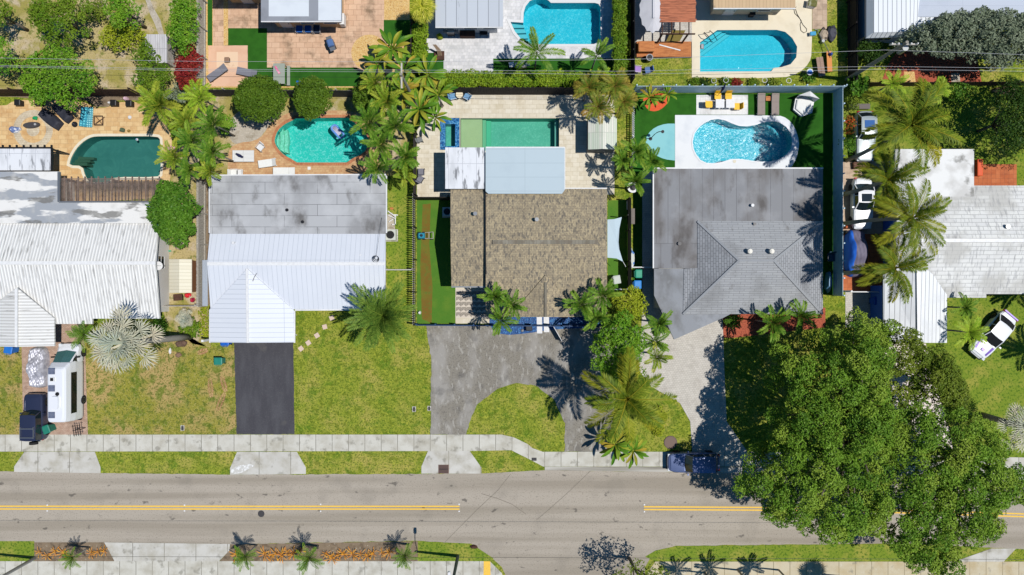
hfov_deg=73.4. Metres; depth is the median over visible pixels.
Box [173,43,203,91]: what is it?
shrub
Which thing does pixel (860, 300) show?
side path
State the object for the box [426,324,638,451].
driveway
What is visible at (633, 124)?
fence
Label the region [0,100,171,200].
patio
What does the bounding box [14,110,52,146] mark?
paver ring
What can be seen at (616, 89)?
palm tree
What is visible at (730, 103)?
table
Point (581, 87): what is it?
palm tree
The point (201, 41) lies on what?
fence
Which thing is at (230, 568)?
pavement
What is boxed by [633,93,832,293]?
artificial turf
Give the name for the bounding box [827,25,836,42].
sack
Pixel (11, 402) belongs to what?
lawn
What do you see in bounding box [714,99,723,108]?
table
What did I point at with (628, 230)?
fence
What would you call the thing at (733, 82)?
border plant
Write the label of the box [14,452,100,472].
driveway apron
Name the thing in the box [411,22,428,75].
hedge
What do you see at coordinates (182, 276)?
shed
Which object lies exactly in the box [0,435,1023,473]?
pavement
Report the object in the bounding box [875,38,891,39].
window
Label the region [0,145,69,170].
patio cover
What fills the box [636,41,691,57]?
wooden deck
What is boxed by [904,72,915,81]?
gravel strip
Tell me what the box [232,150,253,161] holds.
sun lounger
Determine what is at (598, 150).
door
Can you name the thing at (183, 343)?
stump
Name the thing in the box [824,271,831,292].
boat
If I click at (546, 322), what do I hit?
doorstep
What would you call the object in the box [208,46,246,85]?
patio
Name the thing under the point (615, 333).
tree
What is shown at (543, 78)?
hedge
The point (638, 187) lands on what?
palm tree
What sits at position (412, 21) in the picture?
fence
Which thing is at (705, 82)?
border plant
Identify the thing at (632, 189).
flower bowl
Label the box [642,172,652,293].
side path
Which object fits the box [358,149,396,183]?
palm tree
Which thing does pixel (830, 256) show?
bin
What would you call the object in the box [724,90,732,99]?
patio chair
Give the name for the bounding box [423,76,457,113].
palm tree
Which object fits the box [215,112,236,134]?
bush
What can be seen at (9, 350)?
wheeled bin
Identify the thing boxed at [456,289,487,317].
outdoor rug
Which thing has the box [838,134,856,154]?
bush
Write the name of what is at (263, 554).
ornamental plant
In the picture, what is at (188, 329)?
bush
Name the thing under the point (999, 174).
terracotta patio
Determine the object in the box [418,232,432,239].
lawn mower
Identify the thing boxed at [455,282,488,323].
patio
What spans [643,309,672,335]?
palm tree
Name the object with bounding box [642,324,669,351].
palm tree
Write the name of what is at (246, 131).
gravel bed
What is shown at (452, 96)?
patio chair
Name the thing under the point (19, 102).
planter
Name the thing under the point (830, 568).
pavement
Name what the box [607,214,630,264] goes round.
shade sail
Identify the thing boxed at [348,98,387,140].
palm tree
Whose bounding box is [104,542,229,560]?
driveway apron
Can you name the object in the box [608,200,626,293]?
artificial turf
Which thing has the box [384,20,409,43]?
artificial turf
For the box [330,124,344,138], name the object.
pool float
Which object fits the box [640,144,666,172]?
palm tree
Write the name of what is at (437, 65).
artificial turf
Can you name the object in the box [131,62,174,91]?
bush
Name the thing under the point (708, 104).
patio chair
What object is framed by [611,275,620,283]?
wheeled bin
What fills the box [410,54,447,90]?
palm tree
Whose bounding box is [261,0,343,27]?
house
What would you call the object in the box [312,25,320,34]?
patio chair
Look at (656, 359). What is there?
palm tree
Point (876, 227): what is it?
side path
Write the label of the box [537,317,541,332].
doorstep
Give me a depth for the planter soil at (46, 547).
62.98 m
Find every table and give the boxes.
[273,63,286,85]
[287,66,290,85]
[456,92,462,98]
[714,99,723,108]
[724,99,734,108]
[814,57,824,77]
[824,51,831,72]
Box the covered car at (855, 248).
[844,230,867,276]
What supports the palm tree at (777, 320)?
on the mulch bed at (749, 326)
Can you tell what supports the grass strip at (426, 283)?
on the artificial turf at (443, 301)
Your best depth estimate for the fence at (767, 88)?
61.85 m
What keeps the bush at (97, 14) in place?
on the dry yard at (25, 45)
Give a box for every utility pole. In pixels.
[399,63,417,105]
[845,40,918,80]
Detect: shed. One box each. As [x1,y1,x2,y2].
[144,34,174,67]
[169,259,200,292]
[587,116,616,152]
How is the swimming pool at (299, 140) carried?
in the patio at (269, 151)
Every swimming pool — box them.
[67,134,163,182]
[272,115,370,164]
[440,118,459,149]
[460,118,558,150]
[506,0,602,46]
[691,118,793,164]
[700,30,796,71]
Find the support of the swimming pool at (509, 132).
in the patio at (584, 168)
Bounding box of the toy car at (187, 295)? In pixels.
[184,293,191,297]
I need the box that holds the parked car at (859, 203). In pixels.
[848,177,874,229]
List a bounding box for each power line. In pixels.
[0,65,981,70]
[0,70,1023,77]
[0,556,1023,559]
[26,50,1023,61]
[30,67,980,74]
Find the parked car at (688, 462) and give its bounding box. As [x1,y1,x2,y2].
[666,450,719,475]
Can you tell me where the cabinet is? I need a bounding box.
[637,41,653,53]
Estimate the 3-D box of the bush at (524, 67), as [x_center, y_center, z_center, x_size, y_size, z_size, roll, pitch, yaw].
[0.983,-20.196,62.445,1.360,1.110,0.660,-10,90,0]
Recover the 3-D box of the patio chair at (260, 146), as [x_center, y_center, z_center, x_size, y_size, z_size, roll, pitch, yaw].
[-22.886,-12.837,62.565,0.626,0.870,0.726,40,90,0]
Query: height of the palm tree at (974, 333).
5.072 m
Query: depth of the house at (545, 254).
59.38 m
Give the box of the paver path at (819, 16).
[812,0,826,28]
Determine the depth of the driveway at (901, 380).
62.98 m
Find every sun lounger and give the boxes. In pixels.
[207,63,227,81]
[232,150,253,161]
[236,67,257,76]
[258,158,276,167]
[273,167,294,173]
[756,93,765,114]
[770,93,779,114]
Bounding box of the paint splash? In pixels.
[231,464,253,473]
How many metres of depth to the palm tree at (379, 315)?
56.99 m
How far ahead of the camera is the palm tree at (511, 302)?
58.31 m
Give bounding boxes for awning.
[202,260,207,305]
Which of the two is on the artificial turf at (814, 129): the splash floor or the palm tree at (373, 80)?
the splash floor
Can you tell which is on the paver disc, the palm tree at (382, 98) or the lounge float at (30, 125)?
the lounge float at (30, 125)
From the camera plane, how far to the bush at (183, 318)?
61.30 m
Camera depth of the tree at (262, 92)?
58.97 m
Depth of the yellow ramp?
62.97 m
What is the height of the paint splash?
0.001 m
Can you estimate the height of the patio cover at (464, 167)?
3.000 m
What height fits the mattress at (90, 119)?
0.160 m
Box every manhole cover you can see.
[258,510,263,516]
[664,436,676,448]
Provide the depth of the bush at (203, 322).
62.55 m
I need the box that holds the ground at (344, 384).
[0,0,1023,574]
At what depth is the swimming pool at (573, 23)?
64.40 m
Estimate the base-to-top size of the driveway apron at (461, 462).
0.001 m
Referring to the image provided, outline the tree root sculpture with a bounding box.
[433,44,443,59]
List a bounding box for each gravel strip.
[224,0,227,44]
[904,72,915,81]
[951,73,959,81]
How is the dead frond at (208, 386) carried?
on the lawn at (168, 394)
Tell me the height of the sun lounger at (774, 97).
0.503 m
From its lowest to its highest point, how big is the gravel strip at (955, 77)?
0.001 m
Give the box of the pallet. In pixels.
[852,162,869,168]
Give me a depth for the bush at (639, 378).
60.71 m
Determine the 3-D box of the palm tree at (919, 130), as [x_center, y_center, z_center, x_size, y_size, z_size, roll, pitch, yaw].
[30.974,-12.514,56.853,7.125,12.409,7.687,0,90,0]
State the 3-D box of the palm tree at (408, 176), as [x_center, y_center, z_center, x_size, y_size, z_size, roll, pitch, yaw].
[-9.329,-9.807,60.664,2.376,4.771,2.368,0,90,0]
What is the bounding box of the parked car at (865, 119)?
[851,111,877,162]
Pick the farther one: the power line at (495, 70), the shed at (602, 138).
the shed at (602, 138)
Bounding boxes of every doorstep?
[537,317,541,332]
[544,317,548,331]
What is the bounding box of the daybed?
[793,91,818,116]
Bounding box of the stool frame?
[93,115,104,124]
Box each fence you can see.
[0,87,139,95]
[162,304,195,306]
[195,88,353,96]
[196,0,207,87]
[196,180,207,306]
[386,268,414,270]
[410,15,414,80]
[412,193,416,325]
[413,130,417,196]
[414,195,449,199]
[415,323,601,326]
[448,86,578,94]
[626,197,630,292]
[629,0,634,83]
[630,107,634,167]
[633,84,847,92]
[833,85,844,295]
[843,290,878,291]
[846,0,857,83]
[869,80,1023,85]
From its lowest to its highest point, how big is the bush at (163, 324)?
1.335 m
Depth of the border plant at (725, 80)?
62.54 m
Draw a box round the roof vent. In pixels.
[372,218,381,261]
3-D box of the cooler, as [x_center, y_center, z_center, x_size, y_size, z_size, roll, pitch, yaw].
[27.481,-23.195,62.800,0.540,0.360,0.360,-5,90,0]
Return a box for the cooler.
[809,31,815,36]
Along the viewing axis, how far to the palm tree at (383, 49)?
58.98 m
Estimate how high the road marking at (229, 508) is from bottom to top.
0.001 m
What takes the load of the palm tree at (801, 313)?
on the mulch bed at (749, 326)
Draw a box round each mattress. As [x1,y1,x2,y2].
[79,107,88,126]
[87,107,92,126]
[631,247,634,268]
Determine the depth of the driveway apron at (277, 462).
62.97 m
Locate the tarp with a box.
[9,126,21,132]
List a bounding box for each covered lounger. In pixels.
[38,108,63,130]
[52,102,73,123]
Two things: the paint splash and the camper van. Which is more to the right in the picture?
the paint splash
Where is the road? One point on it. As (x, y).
(596, 523)
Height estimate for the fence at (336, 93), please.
2.160 m
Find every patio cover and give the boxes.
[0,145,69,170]
[445,147,484,190]
[486,147,564,193]
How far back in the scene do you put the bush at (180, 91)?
61.44 m
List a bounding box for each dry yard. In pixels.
[0,0,199,90]
[163,92,411,328]
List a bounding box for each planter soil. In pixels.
[34,542,113,560]
[220,541,417,560]
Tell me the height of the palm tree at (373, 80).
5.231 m
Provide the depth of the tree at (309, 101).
59.17 m
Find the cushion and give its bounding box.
[509,62,514,67]
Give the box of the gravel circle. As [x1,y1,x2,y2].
[351,35,386,69]
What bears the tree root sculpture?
on the artificial turf at (437, 65)
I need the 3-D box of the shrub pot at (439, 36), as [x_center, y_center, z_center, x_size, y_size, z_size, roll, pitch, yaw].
[-6.611,-22.960,62.681,0.520,0.617,0.561,-31,90,0]
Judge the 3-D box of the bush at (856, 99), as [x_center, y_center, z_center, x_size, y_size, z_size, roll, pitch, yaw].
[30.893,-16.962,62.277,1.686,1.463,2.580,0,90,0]
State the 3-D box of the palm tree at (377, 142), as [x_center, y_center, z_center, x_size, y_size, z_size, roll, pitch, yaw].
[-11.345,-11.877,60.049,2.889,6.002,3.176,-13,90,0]
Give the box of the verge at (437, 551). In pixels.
[418,541,492,560]
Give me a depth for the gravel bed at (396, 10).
62.99 m
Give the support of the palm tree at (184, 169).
on the ground at (344, 384)
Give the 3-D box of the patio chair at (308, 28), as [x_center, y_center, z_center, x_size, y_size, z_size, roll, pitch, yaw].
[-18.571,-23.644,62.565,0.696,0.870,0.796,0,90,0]
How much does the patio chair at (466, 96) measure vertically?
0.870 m
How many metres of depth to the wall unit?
62.19 m
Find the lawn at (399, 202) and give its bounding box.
[387,176,412,285]
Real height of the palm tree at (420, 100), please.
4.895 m
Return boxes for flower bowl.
[628,183,635,192]
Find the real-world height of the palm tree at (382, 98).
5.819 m
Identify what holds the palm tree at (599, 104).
on the ground at (344, 384)
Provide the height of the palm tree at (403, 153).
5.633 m
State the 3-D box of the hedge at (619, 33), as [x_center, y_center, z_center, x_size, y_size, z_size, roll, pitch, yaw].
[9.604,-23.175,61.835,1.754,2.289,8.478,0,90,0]
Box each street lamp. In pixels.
[3,557,36,574]
[448,554,459,574]
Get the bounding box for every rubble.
[819,27,827,40]
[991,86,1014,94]
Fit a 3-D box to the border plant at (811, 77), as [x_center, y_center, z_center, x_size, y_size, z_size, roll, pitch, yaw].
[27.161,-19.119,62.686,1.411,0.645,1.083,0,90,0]
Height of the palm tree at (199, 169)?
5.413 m
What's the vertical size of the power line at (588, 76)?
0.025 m
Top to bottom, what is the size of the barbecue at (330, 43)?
1.110 m
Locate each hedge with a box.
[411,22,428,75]
[443,68,579,86]
[576,69,615,86]
[611,0,628,73]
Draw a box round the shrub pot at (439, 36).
[436,33,442,39]
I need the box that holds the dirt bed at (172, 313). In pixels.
[165,303,210,346]
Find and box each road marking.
[0,506,459,506]
[0,508,459,509]
[644,506,1023,514]
[644,509,1023,516]
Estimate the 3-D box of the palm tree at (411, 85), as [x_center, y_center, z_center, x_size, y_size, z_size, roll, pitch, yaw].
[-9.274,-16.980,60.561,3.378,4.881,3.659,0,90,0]
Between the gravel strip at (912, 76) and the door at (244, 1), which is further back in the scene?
the gravel strip at (912, 76)
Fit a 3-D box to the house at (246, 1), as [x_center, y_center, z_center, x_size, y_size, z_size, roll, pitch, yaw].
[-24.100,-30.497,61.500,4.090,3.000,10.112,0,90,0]
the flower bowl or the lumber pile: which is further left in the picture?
the lumber pile
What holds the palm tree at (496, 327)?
on the ground at (344, 384)
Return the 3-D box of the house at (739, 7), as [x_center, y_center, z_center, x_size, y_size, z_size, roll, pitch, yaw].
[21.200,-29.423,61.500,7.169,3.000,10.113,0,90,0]
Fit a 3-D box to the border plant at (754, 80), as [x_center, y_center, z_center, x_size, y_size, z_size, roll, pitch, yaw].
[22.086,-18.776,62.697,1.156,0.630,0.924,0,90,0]
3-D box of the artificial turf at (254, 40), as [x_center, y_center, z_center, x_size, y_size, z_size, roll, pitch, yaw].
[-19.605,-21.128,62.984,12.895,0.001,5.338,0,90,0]
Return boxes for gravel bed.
[206,0,409,87]
[229,111,276,143]
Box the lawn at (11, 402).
[0,347,22,434]
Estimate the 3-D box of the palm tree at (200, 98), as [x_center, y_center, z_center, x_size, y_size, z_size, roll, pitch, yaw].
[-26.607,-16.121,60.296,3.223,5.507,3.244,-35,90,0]
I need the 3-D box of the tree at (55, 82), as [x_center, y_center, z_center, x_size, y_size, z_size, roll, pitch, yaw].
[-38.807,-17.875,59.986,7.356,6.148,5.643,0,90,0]
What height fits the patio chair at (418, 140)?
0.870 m
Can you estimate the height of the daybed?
1.530 m
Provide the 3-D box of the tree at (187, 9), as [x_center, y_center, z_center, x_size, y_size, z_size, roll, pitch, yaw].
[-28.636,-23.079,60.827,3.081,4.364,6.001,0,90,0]
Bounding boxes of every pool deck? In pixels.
[675,115,798,166]
[692,0,811,77]
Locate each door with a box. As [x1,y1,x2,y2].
[241,0,254,3]
[279,23,293,27]
[595,149,606,152]
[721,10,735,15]
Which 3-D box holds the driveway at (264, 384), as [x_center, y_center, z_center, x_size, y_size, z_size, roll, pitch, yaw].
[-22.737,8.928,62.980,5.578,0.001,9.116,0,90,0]
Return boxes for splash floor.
[646,124,674,159]
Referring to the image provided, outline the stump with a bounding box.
[175,340,186,346]
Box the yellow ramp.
[484,561,489,574]
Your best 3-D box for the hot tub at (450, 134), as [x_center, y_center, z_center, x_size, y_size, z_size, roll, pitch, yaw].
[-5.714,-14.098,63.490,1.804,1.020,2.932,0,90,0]
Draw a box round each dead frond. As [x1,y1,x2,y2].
[198,348,207,354]
[207,378,213,396]
[216,393,225,410]
[220,377,227,391]
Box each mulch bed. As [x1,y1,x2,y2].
[643,94,669,110]
[723,308,824,337]
[883,47,981,81]
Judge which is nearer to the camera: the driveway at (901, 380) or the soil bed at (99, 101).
the driveway at (901, 380)
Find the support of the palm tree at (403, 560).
on the planter soil at (341, 546)
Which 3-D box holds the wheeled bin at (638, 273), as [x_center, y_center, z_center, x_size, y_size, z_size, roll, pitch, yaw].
[11.411,-1.241,62.454,0.770,1.088,0.760,0,90,0]
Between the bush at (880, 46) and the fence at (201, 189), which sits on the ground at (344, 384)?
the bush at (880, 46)
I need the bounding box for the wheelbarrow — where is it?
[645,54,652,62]
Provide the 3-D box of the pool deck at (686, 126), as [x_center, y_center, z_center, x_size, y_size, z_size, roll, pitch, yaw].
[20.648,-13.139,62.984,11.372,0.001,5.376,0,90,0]
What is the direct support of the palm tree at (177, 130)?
on the ground at (344, 384)
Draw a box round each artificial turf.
[208,0,211,44]
[228,28,367,85]
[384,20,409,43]
[417,200,454,323]
[427,53,443,71]
[493,58,612,71]
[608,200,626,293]
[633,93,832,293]
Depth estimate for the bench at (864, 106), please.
62.62 m
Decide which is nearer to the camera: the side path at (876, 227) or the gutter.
the gutter
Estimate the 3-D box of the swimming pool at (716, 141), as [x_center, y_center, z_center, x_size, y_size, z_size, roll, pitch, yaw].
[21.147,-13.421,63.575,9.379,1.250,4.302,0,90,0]
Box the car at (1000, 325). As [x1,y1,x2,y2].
[968,309,1017,360]
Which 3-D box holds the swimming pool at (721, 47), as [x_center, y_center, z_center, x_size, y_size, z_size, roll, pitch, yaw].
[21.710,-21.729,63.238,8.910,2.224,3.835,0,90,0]
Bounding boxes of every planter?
[14,99,23,106]
[110,100,118,106]
[125,100,133,106]
[526,326,531,330]
[806,0,817,8]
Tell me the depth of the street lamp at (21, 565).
60.99 m
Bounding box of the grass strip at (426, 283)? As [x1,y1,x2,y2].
[420,204,432,322]
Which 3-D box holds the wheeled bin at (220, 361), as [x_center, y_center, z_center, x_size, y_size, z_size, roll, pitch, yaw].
[-26.541,6.709,62.454,0.760,1.088,0.770,0,90,0]
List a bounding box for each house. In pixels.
[0,172,168,346]
[201,174,386,342]
[230,0,260,3]
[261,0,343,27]
[435,0,502,32]
[451,188,606,316]
[652,167,823,338]
[710,0,794,15]
[858,0,1023,42]
[870,149,1023,342]
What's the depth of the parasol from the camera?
60.29 m
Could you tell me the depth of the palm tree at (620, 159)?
58.62 m
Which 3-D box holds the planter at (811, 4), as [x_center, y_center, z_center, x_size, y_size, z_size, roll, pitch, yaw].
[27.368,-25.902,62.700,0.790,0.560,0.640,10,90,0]
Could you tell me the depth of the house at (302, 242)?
60.00 m
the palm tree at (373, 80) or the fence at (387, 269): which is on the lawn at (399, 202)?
the fence at (387, 269)
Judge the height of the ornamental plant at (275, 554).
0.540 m
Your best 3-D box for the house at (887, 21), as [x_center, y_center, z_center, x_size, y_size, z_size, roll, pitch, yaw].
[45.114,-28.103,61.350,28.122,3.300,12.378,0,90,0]
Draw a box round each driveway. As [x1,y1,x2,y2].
[22,324,87,434]
[234,342,294,433]
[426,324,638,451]
[639,293,746,451]
[886,344,952,448]
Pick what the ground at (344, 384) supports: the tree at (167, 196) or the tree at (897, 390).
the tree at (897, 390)
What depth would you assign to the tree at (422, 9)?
58.30 m
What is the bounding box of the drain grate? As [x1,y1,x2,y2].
[438,465,448,473]
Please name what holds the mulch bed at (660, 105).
on the artificial turf at (814, 129)
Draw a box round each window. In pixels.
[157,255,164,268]
[463,28,477,29]
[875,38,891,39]
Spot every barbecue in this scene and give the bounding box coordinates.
[326,35,336,50]
[443,28,457,36]
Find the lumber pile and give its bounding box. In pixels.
[388,207,397,224]
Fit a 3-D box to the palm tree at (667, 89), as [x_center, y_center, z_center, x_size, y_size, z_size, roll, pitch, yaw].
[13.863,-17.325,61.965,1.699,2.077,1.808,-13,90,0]
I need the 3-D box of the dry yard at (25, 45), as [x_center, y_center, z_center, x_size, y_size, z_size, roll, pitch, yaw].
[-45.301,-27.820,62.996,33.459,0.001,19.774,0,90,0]
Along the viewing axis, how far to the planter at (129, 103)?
62.38 m
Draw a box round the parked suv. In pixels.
[19,392,49,444]
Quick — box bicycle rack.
[72,424,85,436]
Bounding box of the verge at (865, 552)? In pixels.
[645,544,988,560]
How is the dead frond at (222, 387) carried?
on the lawn at (168, 394)
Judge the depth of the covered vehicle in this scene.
62.32 m
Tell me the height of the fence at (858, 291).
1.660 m
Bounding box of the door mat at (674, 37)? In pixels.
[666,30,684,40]
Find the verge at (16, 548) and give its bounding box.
[0,541,33,560]
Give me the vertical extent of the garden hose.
0.048 m
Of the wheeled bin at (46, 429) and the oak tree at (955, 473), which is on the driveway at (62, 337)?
the wheeled bin at (46, 429)
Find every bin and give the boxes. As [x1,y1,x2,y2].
[3,347,18,354]
[42,424,55,433]
[214,357,225,365]
[220,342,231,346]
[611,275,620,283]
[633,270,642,277]
[633,280,640,288]
[825,252,836,261]
[868,297,876,304]
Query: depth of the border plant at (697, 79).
62.58 m
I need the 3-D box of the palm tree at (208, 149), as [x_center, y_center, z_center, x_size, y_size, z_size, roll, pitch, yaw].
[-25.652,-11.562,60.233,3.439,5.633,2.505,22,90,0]
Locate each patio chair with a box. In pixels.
[227,169,238,174]
[255,141,264,152]
[295,25,303,32]
[305,25,312,33]
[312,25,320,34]
[415,136,422,143]
[415,176,424,183]
[418,168,424,175]
[447,93,456,100]
[463,93,471,100]
[479,30,487,36]
[635,65,641,73]
[644,65,653,74]
[705,100,712,108]
[713,90,720,99]
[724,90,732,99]
[734,102,743,110]
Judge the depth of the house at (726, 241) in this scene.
60.20 m
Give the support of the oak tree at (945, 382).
on the ground at (344, 384)
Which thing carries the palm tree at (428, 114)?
on the patio at (584, 168)
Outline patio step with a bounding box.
[217,52,237,66]
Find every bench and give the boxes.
[848,104,869,109]
[974,159,982,175]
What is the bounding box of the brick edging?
[350,33,387,71]
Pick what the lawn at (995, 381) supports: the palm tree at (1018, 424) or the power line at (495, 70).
the palm tree at (1018, 424)
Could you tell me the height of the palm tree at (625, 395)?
10.529 m
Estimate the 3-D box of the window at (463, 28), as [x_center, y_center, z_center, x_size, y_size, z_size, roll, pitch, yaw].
[-3.741,-23.337,61.400,1.300,1.200,0.080,0,90,0]
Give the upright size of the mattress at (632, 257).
0.367 m
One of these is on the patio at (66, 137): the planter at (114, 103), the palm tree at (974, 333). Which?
the planter at (114, 103)
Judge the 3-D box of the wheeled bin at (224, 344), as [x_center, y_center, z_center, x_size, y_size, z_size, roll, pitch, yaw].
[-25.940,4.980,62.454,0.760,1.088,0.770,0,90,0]
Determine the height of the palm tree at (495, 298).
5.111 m
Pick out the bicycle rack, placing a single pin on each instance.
(77, 425)
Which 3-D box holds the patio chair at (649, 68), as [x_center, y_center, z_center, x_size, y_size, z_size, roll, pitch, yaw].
[12.477,-19.825,62.565,0.726,0.870,0.626,-10,90,0]
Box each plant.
[172,240,185,249]
[258,548,269,560]
[269,548,282,560]
[276,546,286,562]
[324,552,336,564]
[345,547,359,560]
[689,76,700,85]
[699,77,713,85]
[721,77,731,85]
[731,77,743,85]
[748,77,759,85]
[768,77,778,85]
[803,74,816,83]
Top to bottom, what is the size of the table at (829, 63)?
0.500 m
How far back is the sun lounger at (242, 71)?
62.59 m
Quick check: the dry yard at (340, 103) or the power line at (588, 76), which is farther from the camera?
the dry yard at (340, 103)
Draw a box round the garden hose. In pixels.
[794,7,806,32]
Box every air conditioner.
[386,229,397,241]
[442,207,450,217]
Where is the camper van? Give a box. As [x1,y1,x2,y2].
[48,343,86,421]
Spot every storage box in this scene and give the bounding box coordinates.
[460,30,474,38]
[631,208,634,223]
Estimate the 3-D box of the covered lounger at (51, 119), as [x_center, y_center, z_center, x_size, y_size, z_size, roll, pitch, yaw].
[-42.256,-15.414,62.692,2.350,0.616,1.100,38,90,0]
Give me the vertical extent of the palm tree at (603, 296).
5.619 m
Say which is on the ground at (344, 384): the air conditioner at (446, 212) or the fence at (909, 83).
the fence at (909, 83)
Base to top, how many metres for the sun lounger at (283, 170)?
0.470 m
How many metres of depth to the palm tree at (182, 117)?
58.18 m
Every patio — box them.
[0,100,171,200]
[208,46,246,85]
[213,0,383,85]
[228,110,379,173]
[417,95,613,199]
[426,0,612,71]
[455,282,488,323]
[635,0,691,42]
[696,95,747,114]
[974,164,1016,185]
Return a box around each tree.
[0,0,28,31]
[0,36,21,76]
[17,43,97,111]
[26,0,93,50]
[58,546,89,569]
[65,320,96,352]
[85,304,193,374]
[101,0,146,30]
[135,80,182,126]
[145,178,203,248]
[154,138,194,169]
[164,0,201,56]
[165,106,205,140]
[168,122,200,142]
[170,119,214,157]
[171,157,206,184]
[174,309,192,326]
[177,78,222,117]
[189,136,234,167]
[190,104,234,145]
[192,158,222,186]
[231,73,289,123]
[232,544,257,571]
[291,75,333,121]
[294,542,324,574]
[343,281,417,353]
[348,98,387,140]
[352,77,384,110]
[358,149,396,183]
[359,67,389,97]
[360,127,393,163]
[363,51,395,79]
[368,28,413,69]
[370,81,403,117]
[374,104,414,139]
[382,46,420,89]
[386,68,419,108]
[389,160,416,186]
[391,138,420,177]
[391,541,418,569]
[398,88,438,134]
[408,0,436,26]
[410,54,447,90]
[419,107,451,131]
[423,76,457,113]
[477,282,510,311]
[488,305,518,336]
[498,289,527,320]
[513,26,565,72]
[562,287,597,320]
[572,70,604,105]
[580,37,615,70]
[580,88,614,123]
[580,346,676,443]
[583,306,617,331]
[584,277,622,314]
[589,308,647,384]
[592,66,615,89]
[599,66,630,104]
[599,430,630,465]
[607,84,637,118]
[611,145,636,170]
[611,285,648,322]
[612,557,669,574]
[619,434,648,468]
[620,138,649,169]
[621,168,650,195]
[637,84,662,110]
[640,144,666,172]
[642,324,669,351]
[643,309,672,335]
[643,341,673,372]
[659,84,676,103]
[731,306,899,546]
[754,304,790,342]
[789,298,821,334]
[843,143,931,218]
[843,178,951,258]
[843,227,933,304]
[844,77,966,172]
[858,396,1023,574]
[876,70,909,94]
[876,319,973,410]
[879,376,920,461]
[894,5,1023,71]
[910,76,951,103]
[947,292,978,321]
[947,315,989,350]
[976,74,1023,156]
[981,403,1023,452]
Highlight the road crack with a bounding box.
[444,474,510,542]
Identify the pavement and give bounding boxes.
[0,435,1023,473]
[0,561,501,574]
[647,562,1023,574]
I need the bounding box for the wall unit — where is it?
[340,13,345,27]
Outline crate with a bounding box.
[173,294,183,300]
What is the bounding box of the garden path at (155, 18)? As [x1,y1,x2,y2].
[146,0,163,33]
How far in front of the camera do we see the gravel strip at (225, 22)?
62.98 m
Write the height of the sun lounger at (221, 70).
0.529 m
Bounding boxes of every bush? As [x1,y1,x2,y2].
[78,0,106,22]
[98,19,146,53]
[128,38,161,68]
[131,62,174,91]
[149,318,167,336]
[162,82,186,102]
[177,317,200,337]
[198,305,209,338]
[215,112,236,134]
[515,61,530,69]
[600,303,625,323]
[604,367,646,392]
[649,405,666,436]
[723,314,742,328]
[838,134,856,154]
[843,115,856,134]
[845,88,861,113]
[846,74,870,96]
[856,39,887,63]
[942,82,976,104]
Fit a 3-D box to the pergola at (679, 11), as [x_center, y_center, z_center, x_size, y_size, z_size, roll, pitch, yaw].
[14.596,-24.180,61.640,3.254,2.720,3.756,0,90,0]
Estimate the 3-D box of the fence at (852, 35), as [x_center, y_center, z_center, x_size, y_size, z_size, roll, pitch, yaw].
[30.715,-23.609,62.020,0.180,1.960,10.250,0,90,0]
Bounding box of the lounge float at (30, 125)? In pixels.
[23,122,39,128]
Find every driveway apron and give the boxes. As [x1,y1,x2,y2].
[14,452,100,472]
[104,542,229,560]
[230,452,305,474]
[421,451,480,473]
[961,549,1014,561]
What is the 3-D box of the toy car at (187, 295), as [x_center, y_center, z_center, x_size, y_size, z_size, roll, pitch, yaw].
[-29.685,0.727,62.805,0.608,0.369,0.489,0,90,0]
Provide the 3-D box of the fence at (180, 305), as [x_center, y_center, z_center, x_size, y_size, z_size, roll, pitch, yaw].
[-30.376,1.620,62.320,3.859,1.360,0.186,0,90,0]
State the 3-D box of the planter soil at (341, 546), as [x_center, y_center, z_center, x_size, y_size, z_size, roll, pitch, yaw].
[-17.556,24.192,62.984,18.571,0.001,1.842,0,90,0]
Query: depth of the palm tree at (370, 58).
59.64 m
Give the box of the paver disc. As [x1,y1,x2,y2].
[27,127,39,135]
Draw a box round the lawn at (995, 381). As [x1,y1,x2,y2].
[844,85,1023,457]
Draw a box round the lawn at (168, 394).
[85,323,236,434]
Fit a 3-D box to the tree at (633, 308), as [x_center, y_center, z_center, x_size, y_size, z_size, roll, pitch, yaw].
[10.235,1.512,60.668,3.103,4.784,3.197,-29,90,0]
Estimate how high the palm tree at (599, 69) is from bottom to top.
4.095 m
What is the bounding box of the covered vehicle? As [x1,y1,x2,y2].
[26,346,49,387]
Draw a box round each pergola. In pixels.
[61,176,162,200]
[656,0,696,43]
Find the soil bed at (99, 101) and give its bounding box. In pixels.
[0,93,140,106]
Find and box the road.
[0,470,1023,574]
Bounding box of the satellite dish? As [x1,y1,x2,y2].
[156,261,162,269]
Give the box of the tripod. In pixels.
[815,29,831,56]
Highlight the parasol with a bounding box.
[639,0,663,32]
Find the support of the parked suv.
on the driveway at (62, 337)
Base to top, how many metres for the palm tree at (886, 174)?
9.893 m
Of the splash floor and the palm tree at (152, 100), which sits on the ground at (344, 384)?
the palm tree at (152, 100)
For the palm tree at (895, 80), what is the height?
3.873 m
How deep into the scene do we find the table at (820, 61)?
62.50 m
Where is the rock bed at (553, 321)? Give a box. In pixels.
[489,317,601,334]
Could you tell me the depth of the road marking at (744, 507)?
62.98 m
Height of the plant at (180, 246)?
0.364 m
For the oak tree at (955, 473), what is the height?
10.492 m
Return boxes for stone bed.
[199,176,209,304]
[387,213,394,228]
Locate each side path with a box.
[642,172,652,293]
[843,161,883,233]
[843,234,882,290]
[845,292,869,326]
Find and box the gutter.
[545,467,1003,480]

